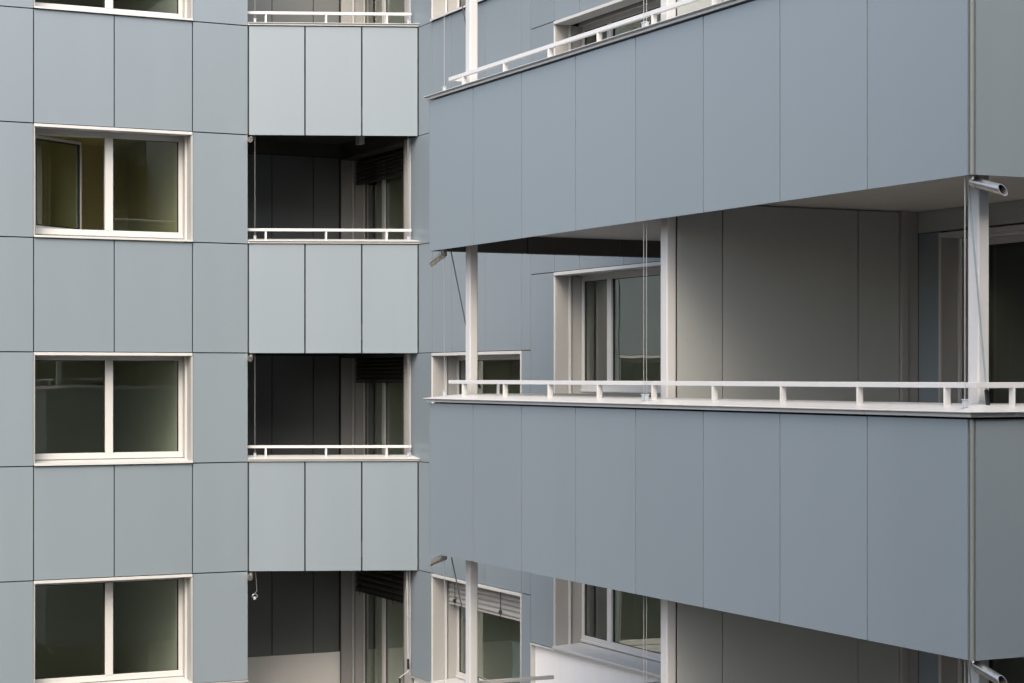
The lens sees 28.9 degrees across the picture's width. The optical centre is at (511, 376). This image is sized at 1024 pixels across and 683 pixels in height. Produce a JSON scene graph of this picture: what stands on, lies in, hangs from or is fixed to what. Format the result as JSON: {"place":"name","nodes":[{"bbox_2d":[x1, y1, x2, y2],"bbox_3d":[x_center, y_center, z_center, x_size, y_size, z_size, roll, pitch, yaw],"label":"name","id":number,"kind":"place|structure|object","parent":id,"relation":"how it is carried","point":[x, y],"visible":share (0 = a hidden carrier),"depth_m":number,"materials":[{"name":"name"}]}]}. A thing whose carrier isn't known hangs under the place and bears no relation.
{"place":"outdoors","nodes":[
{"label":"outdoors","id":0,"kind":"place"},
{"bbox_2d":[451,557,478,680],"bbox_3d":[-0.450,2.296,19.117,0.068,1.447,0.460,0,0,34],"label":"crank rod","id":1,"kind":"object","parent":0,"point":[459,593],"visible":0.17,"depth_m":19.07,"materials":[{"name":"grey metal"}]},
{"label":"ground","id":2,"kind":"structure","parent":0,"visible":0},
{"bbox_2d":[0,0,919,682],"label":"apartment building","id":3,"kind":"structure","parent":2,"relation":"on","point":[180,346],"depth_m":26.31,"materials":[{"name":"grey metal"}]},
{"bbox_2d":[33,123,192,241],"bbox_3d":[-5.329,-2.485,26.054,2.074,1.442,0.988,0,0,-26],"label":"window","id":4,"kind":"structure","parent":3,"relation":"in","point":[184,140],"depth_m":25.97,"materials":[{"name":"paint"}]},
{"bbox_2d":[33,352,192,465],"bbox_3d":[-5.212,0.415,25.814,2.074,1.442,0.454,0,0,-26],"label":"window","id":5,"kind":"structure","parent":3,"relation":"in","point":[184,453],"depth_m":25.95,"materials":[{"name":"paint"}]},
{"bbox_2d":[33,0,192,20],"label":"window","id":6,"kind":"structure","parent":3,"relation":"in","point":[184,7],"depth_m":25.94,"materials":[{"name":"paint"}]},
{"bbox_2d":[33,574,192,682],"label":"window","id":7,"kind":"structure","parent":3,"relation":"in","point":[184,669],"depth_m":25.99,"materials":[{"name":"paint"}]},
{"bbox_2d":[356,136,363,144],"bbox_3d":[-2.082,-3.282,27.227,0.075,0.214,0.150,0,0,-26],"label":"ceiling lamp","id":8,"kind":"object","parent":3,"relation":"attached to","point":[359,140],"visible":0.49,"depth_m":27.17,"materials":[{"name":"paint"}]},
{"bbox_2d":[340,354,403,454],"bbox_3d":[-1.805,0.991,28.155,0.434,2.594,2.398,0,0,-26],"label":"loggia door","id":9,"kind":"structure","parent":3,"relation":"in","point":[353,395],"depth_m":29.18,"materials":[{"name":"paint"}]},
{"bbox_2d":[340,0,403,22],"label":"loggia door","id":10,"kind":"structure","parent":3,"relation":"in","point":[345,5],"depth_m":29.18,"materials":[{"name":"paint"}]},
{"bbox_2d":[340,140,403,238],"bbox_3d":[-1.805,-1.909,28.155,0.434,2.594,2.398,0,0,-26],"label":"loggia door","id":11,"kind":"structure","parent":3,"relation":"in","point":[353,197],"depth_m":29.16,"materials":[{"name":"paint"}]},
{"bbox_2d":[340,570,403,682],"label":"loggia door","id":12,"kind":"structure","parent":3,"relation":"in","point":[353,605],"depth_m":29.18,"materials":[{"name":"paint"}]},
{"bbox_2d":[356,570,402,603],"bbox_3d":[-1.779,2.910,28.168,0.107,0.562,2.296,0,0,-26],"label":"venetian blind","id":13,"kind":"object","parent":3,"relation":"attached to","point":[386,584],"visible":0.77,"depth_m":28.27,"materials":[{"name":"paint"}]},
{"bbox_2d":[356,357,402,382],"bbox_3d":[-1.763,-0.089,28.175,0.072,0.363,2.296,0,0,-26],"label":"venetian blind","id":14,"kind":"object","parent":3,"relation":"attached to","point":[381,370],"visible":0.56,"depth_m":28.36,"materials":[{"name":"paint"}]},
{"bbox_2d":[356,149,402,184],"bbox_3d":[-1.763,-2.989,28.175,0.072,0.363,2.296,0,0,-26],"label":"venetian blind","id":15,"kind":"object","parent":3,"relation":"attached to","point":[392,165],"visible":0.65,"depth_m":28.36,"materials":[{"name":"paint"}]},
{"bbox_2d":[399,570,409,682],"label":"crank rod","id":16,"kind":"object","parent":3,"relation":"hanging from","point":[408,668],"visible":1,"depth_m":26.69,"materials":[{"name":"grey metal"}]},
{"bbox_2d":[405,570,409,617],"bbox_3d":[-1.398,2.822,26.615,0.076,0.831,0.045,0,0,-26],"label":"loose wire","id":17,"kind":"object","parent":3,"relation":"hanging from","point":[408,592],"visible":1,"depth_m":26.62,"materials":[{"name":"silver metal"}]},
{"bbox_2d":[408,166,410,239],"bbox_3d":[-1.378,-2.603,26.659,0.055,1.568,0.024,0,0,-26],"label":"guide wire","id":18,"kind":"object","parent":3,"relation":"attached to","point":[409,221],"visible":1,"depth_m":26.65,"materials":[{"name":"silver metal"}]},
{"bbox_2d":[408,382,410,455],"bbox_3d":[-1.378,0.297,26.659,0.055,1.568,0.024,0,0,-26],"label":"guide wire","id":19,"kind":"object","parent":3,"relation":"attached to","point":[409,437],"visible":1,"depth_m":26.65,"materials":[{"name":"silver metal"}]},
{"bbox_2d":[430,0,486,20],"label":"window","id":20,"kind":"structure","parent":3,"relation":"in","point":[437,6],"depth_m":26.15,"materials":[{"name":"paint"}]},
{"bbox_2d":[431,351,520,402],"bbox_3d":[-0.296,0.415,25.030,0.454,1.442,2.651,0,0,-26],"label":"window","id":21,"kind":"structure","parent":3,"relation":"in","point":[454,360],"depth_m":26.15,"materials":[{"name":"paint"}]},
{"bbox_2d":[430,574,523,682],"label":"window","id":22,"kind":"structure","parent":3,"relation":"in","point":[454,672],"depth_m":26.17,"materials":[{"name":"paint"}]},
{"bbox_2d":[449,581,519,620],"bbox_3d":[-0.261,2.830,25.047,0.107,0.402,2.549,0,0,-26],"label":"venetian blind","id":23,"kind":"object","parent":3,"relation":"attached to","point":[500,604],"visible":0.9,"depth_m":25.01,"materials":[{"name":"paint"}]},
{"bbox_2d":[552,578,660,677],"bbox_3d":[1.245,2.421,21.862,0.454,1.442,2.655,0,0,-26],"label":"window","id":24,"kind":"structure","parent":3,"relation":"in","point":[571,599],"depth_m":22.82,"materials":[{"name":"paint"}]},
{"bbox_2d":[554,262,660,392],"bbox_3d":[1.245,-0.478,21.862,0.454,1.442,2.655,0,0,-26],"label":"window","id":25,"kind":"structure","parent":3,"relation":"in","point":[571,291],"depth_m":22.98,"materials":[{"name":"paint"}]},
{"bbox_2d":[554,0,660,54],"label":"window","id":26,"kind":"structure","parent":3,"relation":"in","point":[563,29],"depth_m":22.50,"materials":[{"name":"paint"}]},
{"bbox_2d":[423,175,1023,682],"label":"balcony","id":27,"kind":"structure","parent":3,"relation":"attached to","point":[803,437],"depth_m":15.59,"materials":[{"name":"paint"}]},
{"bbox_2d":[442,249,446,396],"bbox_3d":[-0.646,-0.588,18.968,0.044,1.567,0.024,0,0,-26],"label":"guide wire","id":28,"kind":"object","parent":27,"relation":"attached to","point":[444,393],"visible":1,"depth_m":18.97,"materials":[{"name":"silver metal"}]},
{"bbox_2d":[641,221,643,400],"bbox_3d":[1.029,-0.588,15.524,0.044,1.567,0.024,0,0,-26],"label":"guide wire","id":29,"kind":"object","parent":27,"relation":"attached to","point":[643,314],"visible":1,"depth_m":15.52,"materials":[{"name":"silver metal"}]},
{"bbox_2d":[644,221,648,400],"bbox_3d":[1.048,-0.588,15.485,0.044,1.567,0.024,0,0,-26],"label":"guide wire","id":30,"kind":"object","parent":27,"relation":"attached to","point":[646,396],"visible":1,"depth_m":15.48,"materials":[{"name":"silver metal"}]},
{"bbox_2d":[961,399,968,408],"bbox_3d":[2.737,-0.588,12.012,0.044,1.567,0.024,0,0,-26],"label":"guide wire","id":31,"kind":"object","parent":27,"relation":"attached to","point":[964,403],"visible":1,"depth_m":12.00,"materials":[{"name":"silver metal"}]},
{"bbox_2d":[967,175,989,404],"bbox_3d":[2.842,-0.522,12.109,0.168,1.409,0.025,0,0,-26],"label":"crank rod","id":32,"kind":"object","parent":27,"relation":"on","point":[986,392],"visible":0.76,"depth_m":12.10,"materials":[{"name":"silver metal"}]},
{"bbox_2d":[939,224,1023,402],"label":"balcony door","id":33,"kind":"structure","parent":27,"relation":"in","point":[953,246],"depth_m":16.38,"materials":[{"name":"paint"}]},
{"bbox_2d":[423,0,1023,266],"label":"balcony","id":34,"kind":"structure","parent":3,"relation":"attached to","point":[607,147],"depth_m":14.54,"materials":[{"name":"grey paint"}]},
{"bbox_2d":[442,0,446,90],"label":"guide wire","id":35,"kind":"object","parent":34,"relation":"attached to","point":[444,88],"visible":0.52,"depth_m":18.97,"materials":[{"name":"silver metal"}]},
{"bbox_2d":[461,0,465,25],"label":"crank rod","id":36,"kind":"object","parent":34,"relation":"attached to","point":[463,13],"visible":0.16,"depth_m":19.13,"materials":[{"name":"grey metal"}]},
{"bbox_2d":[450,248,480,388],"bbox_3d":[-0.450,-0.604,19.117,0.068,1.447,0.460,0,0,34],"label":"crank rod","id":37,"kind":"object","parent":34,"relation":"attached to","point":[479,386],"visible":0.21,"depth_m":19.07,"materials":[{"name":"grey metal"}]},
{"bbox_2d":[641,0,643,26],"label":"guide wire","id":38,"kind":"object","parent":34,"relation":"attached to","point":[642,23],"visible":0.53,"depth_m":15.52,"materials":[{"name":"silver metal"}]},
{"bbox_2d":[644,0,648,25],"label":"guide wire","id":39,"kind":"object","parent":34,"relation":"attached to","point":[646,23],"visible":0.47,"depth_m":15.48,"materials":[{"name":"silver metal"}]},
{"bbox_2d":[452,560,1023,682],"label":"balcony","id":40,"kind":"structure","parent":3,"relation":"attached to","point":[702,645],"depth_m":16.07,"materials":[{"name":"paint"}]},
{"bbox_2d":[444,556,444,682],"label":"guide wire","id":41,"kind":"object","parent":40,"relation":"attached to","point":[444,619],"visible":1,"depth_m":18.97,"materials":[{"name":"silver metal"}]},
{"bbox_2d":[643,596,643,682],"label":"guide wire","id":42,"kind":"object","parent":40,"relation":"attached to","point":[643,639],"visible":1,"depth_m":15.52,"materials":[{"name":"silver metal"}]},
{"bbox_2d":[646,596,646,682],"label":"guide wire","id":43,"kind":"object","parent":40,"relation":"attached to","point":[646,639],"visible":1,"depth_m":15.48,"materials":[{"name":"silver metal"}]},
{"bbox_2d":[939,655,967,682],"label":"balcony door","id":44,"kind":"structure","parent":40,"relation":"in","point":[951,669],"depth_m":16.38,"materials":[{"name":"paint"}]},
{"bbox_2d":[967,660,970,682],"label":"crank rod","id":45,"kind":"object","parent":40,"relation":"on","point":[969,672],"visible":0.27,"depth_m":12.07,"materials":[{"name":"silver metal"}]}
]}

